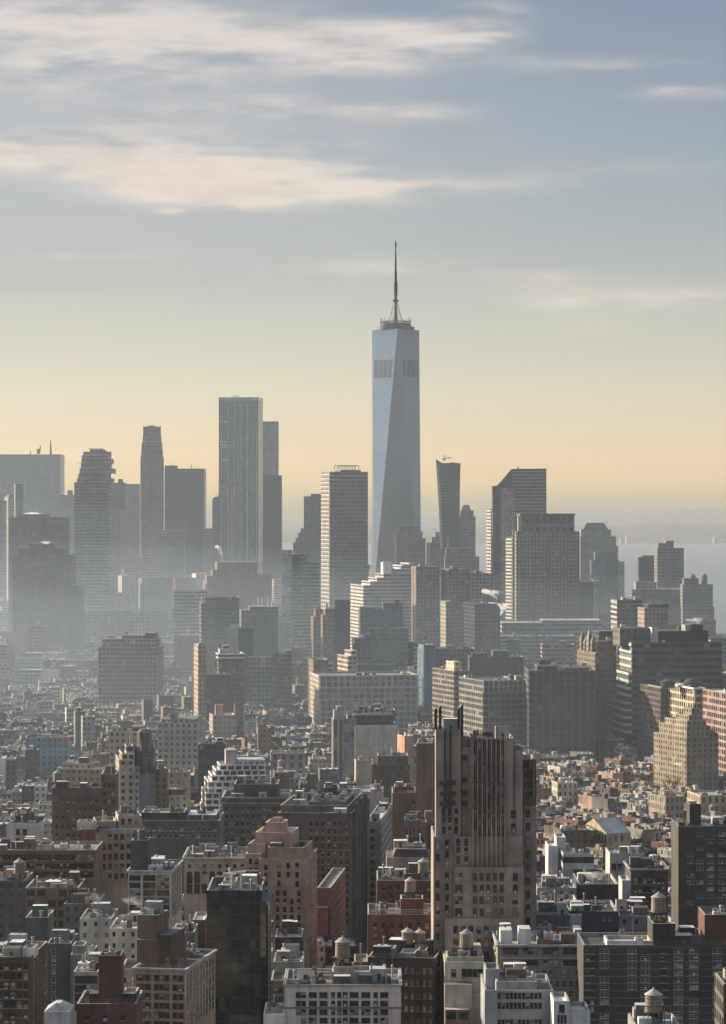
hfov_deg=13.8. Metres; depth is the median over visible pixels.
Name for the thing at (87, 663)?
building
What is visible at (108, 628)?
building
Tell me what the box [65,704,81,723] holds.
building
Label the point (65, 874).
window
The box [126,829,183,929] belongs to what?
loft building
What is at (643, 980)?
window
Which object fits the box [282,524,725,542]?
shore
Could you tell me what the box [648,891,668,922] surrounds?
water tank
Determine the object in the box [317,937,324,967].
building
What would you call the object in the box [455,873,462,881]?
window
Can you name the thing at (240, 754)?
building
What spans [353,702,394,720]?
apartment building
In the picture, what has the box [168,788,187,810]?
apartment building
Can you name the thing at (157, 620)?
office building
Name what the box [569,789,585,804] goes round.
bare tree
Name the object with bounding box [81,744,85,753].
water tank
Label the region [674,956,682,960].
window
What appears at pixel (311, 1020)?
window
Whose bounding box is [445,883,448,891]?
window
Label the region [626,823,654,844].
building
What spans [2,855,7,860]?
window
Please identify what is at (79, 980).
window
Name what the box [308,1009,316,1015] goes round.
window
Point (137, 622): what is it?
office building
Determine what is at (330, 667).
office building
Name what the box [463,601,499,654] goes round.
office building
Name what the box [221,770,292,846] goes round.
office building
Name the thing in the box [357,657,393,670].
office building
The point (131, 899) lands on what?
window
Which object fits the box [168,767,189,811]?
apartment building
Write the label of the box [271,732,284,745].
building
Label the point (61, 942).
apartment building
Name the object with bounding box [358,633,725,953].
ground
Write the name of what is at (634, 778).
bare tree
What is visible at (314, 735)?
building
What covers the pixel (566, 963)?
window
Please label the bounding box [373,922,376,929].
window
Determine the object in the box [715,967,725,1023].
apartment building
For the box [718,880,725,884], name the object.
window
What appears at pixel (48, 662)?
building
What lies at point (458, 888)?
window
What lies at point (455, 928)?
window
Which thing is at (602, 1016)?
window
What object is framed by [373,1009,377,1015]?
window
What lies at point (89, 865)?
window
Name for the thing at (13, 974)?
window
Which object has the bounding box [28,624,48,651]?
building
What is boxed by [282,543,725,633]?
water
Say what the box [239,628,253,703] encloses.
office building
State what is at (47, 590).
office building
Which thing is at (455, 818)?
window
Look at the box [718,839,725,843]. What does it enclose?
window
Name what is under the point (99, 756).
building
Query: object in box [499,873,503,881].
window
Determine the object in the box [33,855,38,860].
window
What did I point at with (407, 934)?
water tank
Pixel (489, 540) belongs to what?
office tower
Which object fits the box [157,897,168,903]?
window
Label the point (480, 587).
apartment tower
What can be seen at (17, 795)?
building
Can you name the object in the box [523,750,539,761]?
building
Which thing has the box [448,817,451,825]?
window
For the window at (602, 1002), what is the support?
in the apartment building at (620, 973)
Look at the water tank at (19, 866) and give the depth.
1022.52 m
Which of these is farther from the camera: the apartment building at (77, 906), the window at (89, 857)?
the window at (89, 857)
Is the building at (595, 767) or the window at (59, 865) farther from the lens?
the building at (595, 767)
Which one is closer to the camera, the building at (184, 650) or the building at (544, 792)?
the building at (544, 792)
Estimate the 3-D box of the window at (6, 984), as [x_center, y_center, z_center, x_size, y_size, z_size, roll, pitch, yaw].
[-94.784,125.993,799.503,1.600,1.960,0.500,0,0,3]
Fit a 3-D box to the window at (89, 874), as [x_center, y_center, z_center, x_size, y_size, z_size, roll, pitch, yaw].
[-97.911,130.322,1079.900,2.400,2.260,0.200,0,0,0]
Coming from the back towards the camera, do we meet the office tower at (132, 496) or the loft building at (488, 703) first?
the office tower at (132, 496)
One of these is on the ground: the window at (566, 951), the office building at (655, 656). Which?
the office building at (655, 656)
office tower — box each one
[0,439,64,516]
[14,484,22,516]
[61,490,73,553]
[113,479,126,584]
[120,510,139,574]
[125,484,139,509]
[130,558,142,608]
[164,463,205,575]
[164,530,185,577]
[204,528,212,574]
[212,497,218,568]
[218,397,262,573]
[263,421,278,474]
[263,474,281,578]
[293,528,303,552]
[304,494,320,600]
[321,465,367,613]
[396,526,421,565]
[422,538,425,565]
[426,542,428,565]
[429,532,439,565]
[444,538,478,572]
[460,505,475,555]
[486,509,491,572]
[492,467,545,619]
[506,537,511,619]
[512,530,516,619]
[514,514,579,619]
[579,523,619,598]
[580,580,594,618]
[590,552,618,610]
[638,555,653,580]
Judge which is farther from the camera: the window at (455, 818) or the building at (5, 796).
the building at (5, 796)
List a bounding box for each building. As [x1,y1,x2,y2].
[0,642,14,677]
[0,754,6,777]
[0,790,11,801]
[0,835,102,893]
[0,866,32,941]
[0,928,47,1023]
[6,756,17,790]
[6,807,42,840]
[8,514,69,630]
[10,668,44,687]
[10,752,24,771]
[12,786,21,803]
[13,543,83,656]
[15,655,45,667]
[21,705,35,717]
[22,780,35,803]
[23,687,31,704]
[25,745,39,779]
[25,871,84,928]
[25,900,53,940]
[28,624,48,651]
[34,780,47,802]
[38,697,54,710]
[38,801,51,817]
[42,649,70,657]
[42,666,58,678]
[43,817,51,836]
[44,657,68,667]
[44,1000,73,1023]
[48,929,77,1004]
[52,709,64,723]
[52,766,118,840]
[57,757,111,783]
[59,664,77,678]
[64,888,104,940]
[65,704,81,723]
[70,933,97,1004]
[73,668,88,680]
[74,707,84,752]
[74,751,92,760]
[74,947,99,1023]
[77,813,101,840]
[77,947,142,1023]
[80,898,117,951]
[81,713,94,752]
[83,657,97,669]
[84,609,167,636]
[84,639,101,651]
[85,737,105,750]
[93,751,105,764]
[93,800,144,915]
[98,629,163,704]
[100,620,117,640]
[109,725,141,765]
[109,910,140,960]
[113,592,129,608]
[115,729,167,814]
[118,574,128,592]
[124,959,136,988]
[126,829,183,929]
[129,611,145,633]
[132,894,217,1023]
[138,575,171,611]
[142,695,152,720]
[142,798,223,894]
[157,692,173,714]
[157,711,204,771]
[161,705,171,718]
[164,665,183,679]
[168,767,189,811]
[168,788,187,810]
[172,577,195,608]
[174,589,208,634]
[174,633,198,669]
[175,914,197,948]
[181,694,191,710]
[182,840,247,921]
[192,573,207,589]
[193,912,206,948]
[198,737,225,802]
[199,594,238,672]
[200,749,265,811]
[205,561,271,608]
[206,663,230,721]
[209,704,236,736]
[214,638,244,736]
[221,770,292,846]
[230,624,239,651]
[237,751,247,756]
[239,598,277,655]
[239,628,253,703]
[243,719,256,736]
[245,816,316,967]
[248,654,272,709]
[257,724,270,753]
[263,995,285,1023]
[266,771,306,795]
[269,749,306,774]
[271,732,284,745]
[271,970,284,1001]
[272,579,281,602]
[273,650,291,711]
[273,766,288,789]
[273,943,303,969]
[275,920,303,951]
[278,714,296,726]
[278,786,369,945]
[283,954,401,1023]
[291,645,306,661]
[292,550,319,655]
[292,660,307,697]
[292,682,304,701]
[294,713,311,725]
[298,778,307,791]
[302,739,322,749]
[305,768,317,791]
[306,730,325,741]
[308,655,328,715]
[308,754,325,770]
[310,671,418,731]
[311,607,322,657]
[317,868,344,937]
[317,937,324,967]
[318,767,338,791]
[321,603,334,671]
[323,936,357,962]
[323,963,333,967]
[324,782,337,791]
[329,662,332,671]
[331,705,397,780]
[335,599,349,671]
[337,649,356,671]
[338,782,353,791]
[339,778,355,785]
[350,562,413,648]
[352,634,370,662]
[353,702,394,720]
[354,756,372,785]
[354,780,383,814]
[354,943,367,965]
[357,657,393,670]
[359,599,402,636]
[367,798,392,902]
[367,888,430,955]
[368,931,440,1023]
[369,624,407,669]
[372,747,409,802]
[376,862,430,902]
[386,833,430,869]
[392,779,415,849]
[394,666,416,673]
[397,732,413,785]
[403,811,426,846]
[408,642,419,669]
[416,735,434,818]
[417,643,434,713]
[418,710,431,723]
[425,810,434,853]
[432,660,468,726]
[435,644,473,669]
[440,600,452,646]
[443,938,483,1023]
[459,674,524,745]
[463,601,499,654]
[468,646,523,678]
[481,962,552,1023]
[491,917,581,1001]
[500,634,575,666]
[506,637,520,654]
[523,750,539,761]
[524,659,594,758]
[536,784,550,798]
[536,832,548,849]
[536,871,576,898]
[536,886,576,902]
[536,896,570,928]
[540,796,565,809]
[541,640,573,666]
[544,821,560,833]
[545,833,565,876]
[548,762,566,775]
[550,992,569,1023]
[552,777,577,805]
[552,824,596,847]
[557,760,575,775]
[559,816,586,824]
[560,843,593,880]
[563,893,618,931]
[570,750,593,759]
[570,1002,589,1023]
[573,869,618,904]
[577,629,616,761]
[577,905,725,1023]
[578,792,594,810]
[581,761,603,773]
[586,843,604,863]
[592,793,614,812]
[593,812,621,821]
[594,866,604,872]
[596,783,617,796]
[598,769,623,779]
[602,734,624,762]
[604,756,630,766]
[605,834,643,883]
[611,596,641,668]
[612,797,625,813]
[613,619,721,760]
[614,743,636,760]
[615,896,652,931]
[616,811,645,822]
[619,875,630,898]
[620,561,624,596]
[623,854,669,915]
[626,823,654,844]
[627,800,648,814]
[628,581,679,626]
[628,1003,678,1023]
[634,778,651,786]
[636,843,656,856]
[638,601,668,628]
[638,683,666,761]
[649,790,683,818]
[649,837,670,847]
[654,703,717,789]
[657,847,670,859]
[661,678,705,719]
[671,801,725,927]
[680,573,713,624]
[687,790,725,815]
[696,617,715,635]
[701,811,721,818]
[703,688,725,773]
[708,636,725,670]
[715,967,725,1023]
[722,671,725,687]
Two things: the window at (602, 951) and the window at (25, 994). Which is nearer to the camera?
the window at (25, 994)
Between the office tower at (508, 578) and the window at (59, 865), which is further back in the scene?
the office tower at (508, 578)
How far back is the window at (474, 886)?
861.35 m
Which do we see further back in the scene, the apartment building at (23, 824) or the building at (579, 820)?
the building at (579, 820)
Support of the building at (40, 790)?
on the ground
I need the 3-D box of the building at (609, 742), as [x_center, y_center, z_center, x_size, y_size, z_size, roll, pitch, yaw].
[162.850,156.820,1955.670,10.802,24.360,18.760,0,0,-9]
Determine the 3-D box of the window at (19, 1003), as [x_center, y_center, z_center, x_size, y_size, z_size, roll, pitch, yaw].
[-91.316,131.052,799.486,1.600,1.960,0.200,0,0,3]
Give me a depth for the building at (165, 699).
2264.47 m
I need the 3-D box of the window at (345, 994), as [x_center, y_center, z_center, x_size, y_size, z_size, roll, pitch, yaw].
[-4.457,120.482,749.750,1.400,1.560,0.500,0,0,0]
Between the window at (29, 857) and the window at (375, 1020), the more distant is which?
the window at (29, 857)
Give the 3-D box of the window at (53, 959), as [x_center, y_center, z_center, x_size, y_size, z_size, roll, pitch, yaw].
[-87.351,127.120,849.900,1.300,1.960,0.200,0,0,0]
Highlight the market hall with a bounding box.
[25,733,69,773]
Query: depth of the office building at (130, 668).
2398.97 m
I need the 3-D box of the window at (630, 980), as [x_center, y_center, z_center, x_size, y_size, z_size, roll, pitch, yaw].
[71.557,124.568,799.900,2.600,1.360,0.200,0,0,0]
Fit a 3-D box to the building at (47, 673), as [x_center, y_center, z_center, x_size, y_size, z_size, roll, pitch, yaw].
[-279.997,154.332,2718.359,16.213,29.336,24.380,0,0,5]
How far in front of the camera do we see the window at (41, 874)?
1079.85 m
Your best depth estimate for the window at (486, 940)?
859.88 m
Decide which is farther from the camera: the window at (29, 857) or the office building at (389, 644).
the office building at (389, 644)
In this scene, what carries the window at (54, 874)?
in the loft building at (54, 859)
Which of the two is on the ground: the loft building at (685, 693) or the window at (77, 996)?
the loft building at (685, 693)
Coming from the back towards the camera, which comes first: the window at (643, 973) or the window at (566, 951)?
the window at (566, 951)
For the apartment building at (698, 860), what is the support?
on the ground
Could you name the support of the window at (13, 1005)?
in the apartment building at (23, 980)
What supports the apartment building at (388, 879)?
on the ground
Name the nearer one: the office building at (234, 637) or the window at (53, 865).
the window at (53, 865)
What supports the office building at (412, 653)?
on the ground
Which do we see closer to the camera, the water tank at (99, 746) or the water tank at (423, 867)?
the water tank at (423, 867)
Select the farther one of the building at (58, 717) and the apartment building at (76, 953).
the building at (58, 717)
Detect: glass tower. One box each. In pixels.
[207,868,272,1023]
[279,622,292,652]
[282,550,291,621]
[436,459,460,577]
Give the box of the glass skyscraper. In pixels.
[370,239,420,576]
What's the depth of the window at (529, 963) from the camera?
829.97 m
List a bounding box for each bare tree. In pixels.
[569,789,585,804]
[584,764,599,776]
[621,843,651,856]
[626,771,649,785]
[637,833,655,844]
[656,772,680,789]
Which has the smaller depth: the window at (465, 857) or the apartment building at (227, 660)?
the window at (465, 857)
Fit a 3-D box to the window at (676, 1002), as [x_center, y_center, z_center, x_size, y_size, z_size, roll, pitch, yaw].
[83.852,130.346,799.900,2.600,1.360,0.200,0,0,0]
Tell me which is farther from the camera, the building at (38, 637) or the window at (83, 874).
the building at (38, 637)
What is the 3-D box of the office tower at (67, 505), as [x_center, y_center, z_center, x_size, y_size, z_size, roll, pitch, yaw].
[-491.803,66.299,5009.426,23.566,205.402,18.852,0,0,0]
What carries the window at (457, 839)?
in the brick tower at (483, 855)
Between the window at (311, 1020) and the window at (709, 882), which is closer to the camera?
the window at (311, 1020)
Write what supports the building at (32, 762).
on the ground
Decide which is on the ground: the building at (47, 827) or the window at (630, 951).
the building at (47, 827)
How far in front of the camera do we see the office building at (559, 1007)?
715.00 m
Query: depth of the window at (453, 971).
839.96 m
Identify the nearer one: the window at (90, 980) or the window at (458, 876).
the window at (90, 980)
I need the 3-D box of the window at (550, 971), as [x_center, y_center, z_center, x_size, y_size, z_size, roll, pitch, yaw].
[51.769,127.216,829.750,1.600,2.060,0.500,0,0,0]
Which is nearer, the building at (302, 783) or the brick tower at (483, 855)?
the brick tower at (483, 855)
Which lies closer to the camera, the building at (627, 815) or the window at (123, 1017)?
the window at (123, 1017)
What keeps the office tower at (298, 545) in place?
on the ground
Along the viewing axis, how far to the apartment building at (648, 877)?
1060.00 m
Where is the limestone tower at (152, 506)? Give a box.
[140,425,163,577]
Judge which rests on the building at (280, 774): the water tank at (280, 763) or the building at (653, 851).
the water tank at (280, 763)
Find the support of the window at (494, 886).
in the brick tower at (483, 855)
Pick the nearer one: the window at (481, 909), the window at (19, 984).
the window at (19, 984)
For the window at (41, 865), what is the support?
in the loft building at (54, 859)
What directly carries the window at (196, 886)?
in the office building at (204, 863)
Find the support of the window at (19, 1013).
in the apartment building at (23, 980)
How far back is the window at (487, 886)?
861.35 m
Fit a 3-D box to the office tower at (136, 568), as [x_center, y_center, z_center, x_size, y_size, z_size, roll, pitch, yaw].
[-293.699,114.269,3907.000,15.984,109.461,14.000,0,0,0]
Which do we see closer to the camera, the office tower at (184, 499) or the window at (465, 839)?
the window at (465, 839)
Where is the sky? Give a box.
[0,0,725,518]
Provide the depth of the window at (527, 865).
871.93 m
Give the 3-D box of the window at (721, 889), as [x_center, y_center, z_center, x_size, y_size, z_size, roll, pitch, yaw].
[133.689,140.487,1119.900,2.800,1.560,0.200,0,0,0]
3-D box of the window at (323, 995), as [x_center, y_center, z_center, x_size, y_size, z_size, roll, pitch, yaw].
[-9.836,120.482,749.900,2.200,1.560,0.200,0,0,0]
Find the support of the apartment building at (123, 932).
on the ground
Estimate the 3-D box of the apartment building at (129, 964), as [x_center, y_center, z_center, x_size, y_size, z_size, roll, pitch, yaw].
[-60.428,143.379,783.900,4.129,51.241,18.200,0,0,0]
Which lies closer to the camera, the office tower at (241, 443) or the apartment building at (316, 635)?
the apartment building at (316, 635)
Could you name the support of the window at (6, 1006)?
in the apartment building at (23, 980)
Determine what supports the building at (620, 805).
on the ground
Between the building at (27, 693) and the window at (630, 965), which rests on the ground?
the building at (27, 693)
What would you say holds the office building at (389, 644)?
on the ground
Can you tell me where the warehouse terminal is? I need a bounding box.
[500,616,602,659]
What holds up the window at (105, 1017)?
in the apartment building at (111, 1000)
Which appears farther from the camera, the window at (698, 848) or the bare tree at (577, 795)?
the bare tree at (577, 795)
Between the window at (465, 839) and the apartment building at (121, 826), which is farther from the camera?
the apartment building at (121, 826)
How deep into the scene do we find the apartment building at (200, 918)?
900.00 m
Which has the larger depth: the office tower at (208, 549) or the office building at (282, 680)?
the office tower at (208, 549)
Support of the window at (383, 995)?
in the apartment building at (345, 993)
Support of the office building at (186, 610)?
on the ground
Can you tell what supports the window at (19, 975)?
in the apartment building at (23, 980)
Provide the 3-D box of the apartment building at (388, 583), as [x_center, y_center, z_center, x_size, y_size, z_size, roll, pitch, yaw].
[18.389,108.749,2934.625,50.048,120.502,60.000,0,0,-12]
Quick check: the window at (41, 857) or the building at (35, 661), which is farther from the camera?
the building at (35, 661)
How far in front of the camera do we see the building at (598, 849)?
1370.47 m
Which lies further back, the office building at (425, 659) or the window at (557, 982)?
the office building at (425, 659)
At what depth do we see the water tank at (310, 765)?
1738.09 m
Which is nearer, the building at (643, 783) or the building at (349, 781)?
the building at (349, 781)
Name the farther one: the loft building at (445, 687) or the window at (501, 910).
the loft building at (445, 687)
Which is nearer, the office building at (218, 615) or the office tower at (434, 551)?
the office building at (218, 615)
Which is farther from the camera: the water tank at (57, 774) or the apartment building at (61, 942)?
the water tank at (57, 774)
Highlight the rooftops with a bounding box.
[0,562,725,961]
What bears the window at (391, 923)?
in the apartment building at (387, 920)
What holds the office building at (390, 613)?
on the ground
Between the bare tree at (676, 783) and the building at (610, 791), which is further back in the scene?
the bare tree at (676, 783)
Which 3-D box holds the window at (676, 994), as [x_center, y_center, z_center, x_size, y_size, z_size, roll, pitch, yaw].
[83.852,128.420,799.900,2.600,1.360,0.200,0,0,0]
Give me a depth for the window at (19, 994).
799.54 m
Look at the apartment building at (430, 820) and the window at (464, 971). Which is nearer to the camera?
the window at (464, 971)
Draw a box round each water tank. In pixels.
[11,858,27,879]
[17,745,21,754]
[52,769,61,782]
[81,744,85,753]
[97,743,101,752]
[261,717,266,724]
[277,759,283,770]
[307,762,313,772]
[314,748,319,755]
[332,936,353,965]
[401,927,414,947]
[404,876,415,898]
[414,928,425,944]
[417,857,429,879]
[458,928,474,956]
[644,987,663,1023]
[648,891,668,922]
[709,804,714,814]
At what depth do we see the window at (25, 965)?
799.54 m
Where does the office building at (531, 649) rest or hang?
on the ground
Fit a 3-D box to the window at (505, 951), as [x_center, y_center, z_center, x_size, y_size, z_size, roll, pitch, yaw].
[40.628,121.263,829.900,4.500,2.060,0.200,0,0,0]
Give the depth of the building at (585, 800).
1640.11 m
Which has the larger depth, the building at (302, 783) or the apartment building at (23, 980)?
the building at (302, 783)
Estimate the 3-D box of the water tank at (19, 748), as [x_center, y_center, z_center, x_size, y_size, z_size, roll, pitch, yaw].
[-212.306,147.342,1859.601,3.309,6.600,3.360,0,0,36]
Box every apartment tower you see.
[0,495,6,599]
[5,494,13,599]
[74,448,115,608]
[194,642,206,720]
[411,564,439,646]
[441,566,468,646]
[469,571,492,601]
[654,541,683,587]
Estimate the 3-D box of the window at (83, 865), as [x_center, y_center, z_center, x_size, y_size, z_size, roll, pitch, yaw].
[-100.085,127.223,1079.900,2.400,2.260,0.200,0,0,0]
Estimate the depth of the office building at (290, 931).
940.56 m
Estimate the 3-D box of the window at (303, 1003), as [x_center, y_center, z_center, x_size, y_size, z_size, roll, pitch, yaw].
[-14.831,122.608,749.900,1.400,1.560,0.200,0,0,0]
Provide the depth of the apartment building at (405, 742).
1640.94 m
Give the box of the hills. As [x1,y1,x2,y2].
[206,508,725,528]
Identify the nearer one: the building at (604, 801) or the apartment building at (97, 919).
the apartment building at (97, 919)
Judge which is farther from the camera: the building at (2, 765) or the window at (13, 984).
the building at (2, 765)
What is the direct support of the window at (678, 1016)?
in the apartment building at (620, 973)
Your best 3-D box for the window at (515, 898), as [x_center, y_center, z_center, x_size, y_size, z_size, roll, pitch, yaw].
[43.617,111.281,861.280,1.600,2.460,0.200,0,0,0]
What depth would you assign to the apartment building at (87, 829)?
1131.88 m
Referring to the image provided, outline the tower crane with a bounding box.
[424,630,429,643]
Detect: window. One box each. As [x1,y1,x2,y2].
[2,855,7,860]
[3,963,8,970]
[3,982,8,989]
[3,1001,8,1008]
[4,973,8,979]
[4,992,8,998]
[8,855,14,860]
[10,963,15,970]
[10,973,15,979]
[10,982,15,989]
[10,992,15,998]
[10,1001,15,1008]
[10,1011,15,1017]
[16,963,21,970]
[16,982,21,989]
[16,1001,21,1008]
[17,973,21,979]
[17,992,21,998]
[17,1011,21,1017]
[21,855,26,860]
[23,963,28,970]
[23,973,28,979]
[23,982,28,989]
[23,992,28,998]
[23,1001,28,1008]
[23,1011,28,1017]
[26,863,32,869]
[27,855,32,860]
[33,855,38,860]
[33,863,38,869]
[33,872,38,877]
[38,855,44,860]
[39,863,44,869]
[39,872,44,877]
[45,855,50,860]
[45,863,50,869]
[45,872,50,877]
[51,855,56,860]
[51,863,56,869]
[51,872,56,877]
[51,949,55,956]
[51,958,55,965]
[57,855,62,860]
[57,863,62,869]
[57,872,62,877]
[63,855,68,860]
[63,863,68,869]
[63,872,68,877]
[69,855,74,860]
[69,863,74,869]
[74,976,86,984]
[75,855,80,860]
[75,863,80,869]
[75,985,85,992]
[75,994,81,1001]
[81,863,86,869]
[81,872,86,877]
[85,1015,89,1020]
[86,976,97,984]
[86,985,97,989]
[87,855,93,860]
[87,863,93,869]
[87,872,92,877]
[103,1015,107,1020]
[121,1015,125,1020]
[124,978,130,987]
[129,875,140,880]
[129,883,140,888]
[129,890,140,895]
[129,897,140,902]
[129,905,140,910]
[143,875,155,881]
[143,882,155,888]
[143,890,155,895]
[143,897,154,903]
[156,875,168,881]
[156,883,168,888]
[157,890,168,896]
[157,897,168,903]
[187,874,191,883]
[187,884,191,893]
[194,874,199,883]
[194,884,199,893]
[202,884,206,893]
[209,874,214,882]
[295,992,300,998]
[295,1001,300,1006]
[295,1009,300,1015]
[301,992,305,998]
[301,1001,305,1006]
[301,1009,305,1015]
[301,1018,305,1023]
[308,992,316,998]
[308,1001,316,1006]
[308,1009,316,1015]
[308,1018,316,1023]
[309,939,315,967]
[319,992,327,998]
[319,1001,327,1006]
[319,1009,327,1015]
[319,1018,327,1023]
[342,992,347,998]
[342,1001,347,1006]
[342,1009,347,1015]
[342,1018,347,1023]
[349,992,358,998]
[349,1001,358,1006]
[349,1009,358,1015]
[349,1018,358,1023]
[361,992,370,998]
[361,1001,370,1006]
[361,1009,370,1015]
[361,1018,370,1023]
[370,844,374,849]
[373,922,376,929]
[373,992,377,998]
[373,1001,377,1006]
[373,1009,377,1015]
[373,1018,377,1023]
[380,992,388,998]
[380,1001,388,1006]
[380,1009,388,1015]
[380,1018,388,1023]
[390,922,394,929]
[399,922,402,929]
[425,922,428,929]
[435,880,439,888]
[435,893,439,901]
[435,907,439,914]
[435,920,439,927]
[436,841,439,848]
[436,854,439,861]
[436,933,439,940]
[441,817,445,825]
[441,826,445,834]
[445,840,448,847]
[445,851,448,858]
[445,862,448,869]
[445,873,448,880]
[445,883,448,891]
[445,894,448,902]
[445,905,448,913]
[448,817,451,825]
[448,826,451,834]
[451,969,455,976]
[453,926,457,933]
[453,939,457,946]
[454,808,457,816]
[454,817,457,825]
[454,826,457,834]
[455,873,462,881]
[455,885,462,892]
[455,896,462,904]
[455,908,462,916]
[456,838,460,846]
[456,847,460,855]
[456,856,459,863]
[462,969,466,976]
[464,838,468,846]
[464,847,468,855]
[464,856,467,863]
[467,969,471,976]
[472,969,476,976]
[473,873,476,881]
[473,885,476,892]
[473,896,476,904]
[473,908,476,916]
[476,926,480,933]
[478,969,482,976]
[479,873,483,881]
[479,896,483,904]
[479,908,483,916]
[480,885,483,892]
[483,938,488,946]
[484,926,488,933]
[484,951,492,958]
[486,873,490,881]
[486,885,489,892]
[486,896,490,904]
[486,908,490,916]
[492,873,496,881]
[492,896,496,904]
[492,908,496,916]
[493,885,496,892]
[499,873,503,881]
[499,885,503,892]
[499,896,503,904]
[499,908,503,916]
[502,948,517,954]
[502,960,517,966]
[511,810,515,818]
[511,823,515,831]
[513,873,517,881]
[513,885,517,892]
[513,896,517,904]
[513,908,517,916]
[523,948,537,954]
[523,960,538,966]
[525,809,530,817]
[525,836,530,844]
[525,850,530,858]
[525,877,530,885]
[525,904,530,912]
[526,823,529,830]
[526,864,529,871]
[526,891,529,898]
[543,948,557,954]
[543,960,558,966]
[548,969,553,976]
[554,980,559,987]
[559,1005,564,1012]
[561,969,566,976]
[561,980,566,987]
[563,948,576,954]
[563,960,576,966]
[568,980,573,987]
[568,990,573,997]
[599,949,608,953]
[599,963,608,968]
[599,978,608,982]
[599,992,608,997]
[599,1000,608,1004]
[600,956,608,960]
[600,985,608,989]
[600,1014,608,1018]
[611,863,616,870]
[617,863,621,870]
[627,949,636,953]
[627,963,636,968]
[627,971,636,975]
[627,978,636,982]
[628,956,636,960]
[628,985,636,989]
[640,963,649,968]
[640,971,649,975]
[640,978,649,982]
[641,956,649,960]
[641,985,649,989]
[673,949,682,953]
[673,963,682,968]
[673,971,682,975]
[673,978,682,982]
[673,992,682,997]
[673,1000,682,1004]
[673,1007,682,1011]
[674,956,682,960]
[674,985,682,989]
[674,1014,682,1018]
[687,880,693,884]
[689,949,698,953]
[689,956,697,960]
[689,963,698,968]
[689,971,698,975]
[689,978,698,982]
[689,985,697,989]
[689,1000,698,1004]
[689,1007,698,1011]
[689,1014,697,1018]
[696,846,703,850]
[696,880,703,884]
[707,839,713,843]
[707,880,713,884]
[707,887,713,891]
[712,949,721,953]
[712,963,721,968]
[713,956,721,960]
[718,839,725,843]
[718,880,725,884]
[718,887,725,891]
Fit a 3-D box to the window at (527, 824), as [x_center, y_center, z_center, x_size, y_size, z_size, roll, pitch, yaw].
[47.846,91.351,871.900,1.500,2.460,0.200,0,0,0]
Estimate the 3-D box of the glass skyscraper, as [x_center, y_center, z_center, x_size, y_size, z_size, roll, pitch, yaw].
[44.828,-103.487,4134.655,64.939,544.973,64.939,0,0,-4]
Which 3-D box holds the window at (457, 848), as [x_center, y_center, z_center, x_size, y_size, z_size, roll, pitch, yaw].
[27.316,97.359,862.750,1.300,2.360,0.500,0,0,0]
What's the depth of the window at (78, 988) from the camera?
779.88 m
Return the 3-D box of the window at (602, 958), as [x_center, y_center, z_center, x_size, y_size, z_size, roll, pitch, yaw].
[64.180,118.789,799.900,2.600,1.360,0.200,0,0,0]
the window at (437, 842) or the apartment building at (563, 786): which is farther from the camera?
the apartment building at (563, 786)
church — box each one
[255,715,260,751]
[585,817,630,847]
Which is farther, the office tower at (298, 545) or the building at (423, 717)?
the office tower at (298, 545)
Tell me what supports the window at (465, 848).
in the brick tower at (483, 855)
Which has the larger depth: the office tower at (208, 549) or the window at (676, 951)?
the office tower at (208, 549)
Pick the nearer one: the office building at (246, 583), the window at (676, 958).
the window at (676, 958)
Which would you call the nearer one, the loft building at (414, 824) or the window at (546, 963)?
the window at (546, 963)
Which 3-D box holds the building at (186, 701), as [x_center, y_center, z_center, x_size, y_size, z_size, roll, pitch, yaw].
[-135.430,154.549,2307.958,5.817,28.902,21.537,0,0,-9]
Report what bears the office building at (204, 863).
on the ground
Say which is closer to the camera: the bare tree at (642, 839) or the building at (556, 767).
the bare tree at (642, 839)
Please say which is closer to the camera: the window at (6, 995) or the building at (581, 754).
the window at (6, 995)
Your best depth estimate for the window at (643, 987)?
799.93 m
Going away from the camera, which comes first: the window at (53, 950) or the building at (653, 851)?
the window at (53, 950)
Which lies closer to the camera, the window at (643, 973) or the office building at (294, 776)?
the window at (643, 973)
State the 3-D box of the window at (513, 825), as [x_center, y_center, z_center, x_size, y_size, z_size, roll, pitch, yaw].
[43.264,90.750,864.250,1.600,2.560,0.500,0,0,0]
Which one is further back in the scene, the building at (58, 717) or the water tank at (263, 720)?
the building at (58, 717)
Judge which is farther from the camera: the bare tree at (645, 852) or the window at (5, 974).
the bare tree at (645, 852)
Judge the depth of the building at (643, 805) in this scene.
1586.49 m
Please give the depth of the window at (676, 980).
799.93 m
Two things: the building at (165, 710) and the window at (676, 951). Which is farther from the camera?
the building at (165, 710)
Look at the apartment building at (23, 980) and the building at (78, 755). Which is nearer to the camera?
the apartment building at (23, 980)
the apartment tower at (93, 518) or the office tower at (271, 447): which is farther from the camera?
the office tower at (271, 447)
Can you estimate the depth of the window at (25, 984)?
799.54 m
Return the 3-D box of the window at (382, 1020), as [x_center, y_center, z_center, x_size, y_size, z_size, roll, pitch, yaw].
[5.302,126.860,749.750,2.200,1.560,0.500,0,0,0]
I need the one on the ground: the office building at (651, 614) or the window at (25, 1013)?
the office building at (651, 614)
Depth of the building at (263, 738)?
1889.65 m
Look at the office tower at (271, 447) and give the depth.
4600.00 m

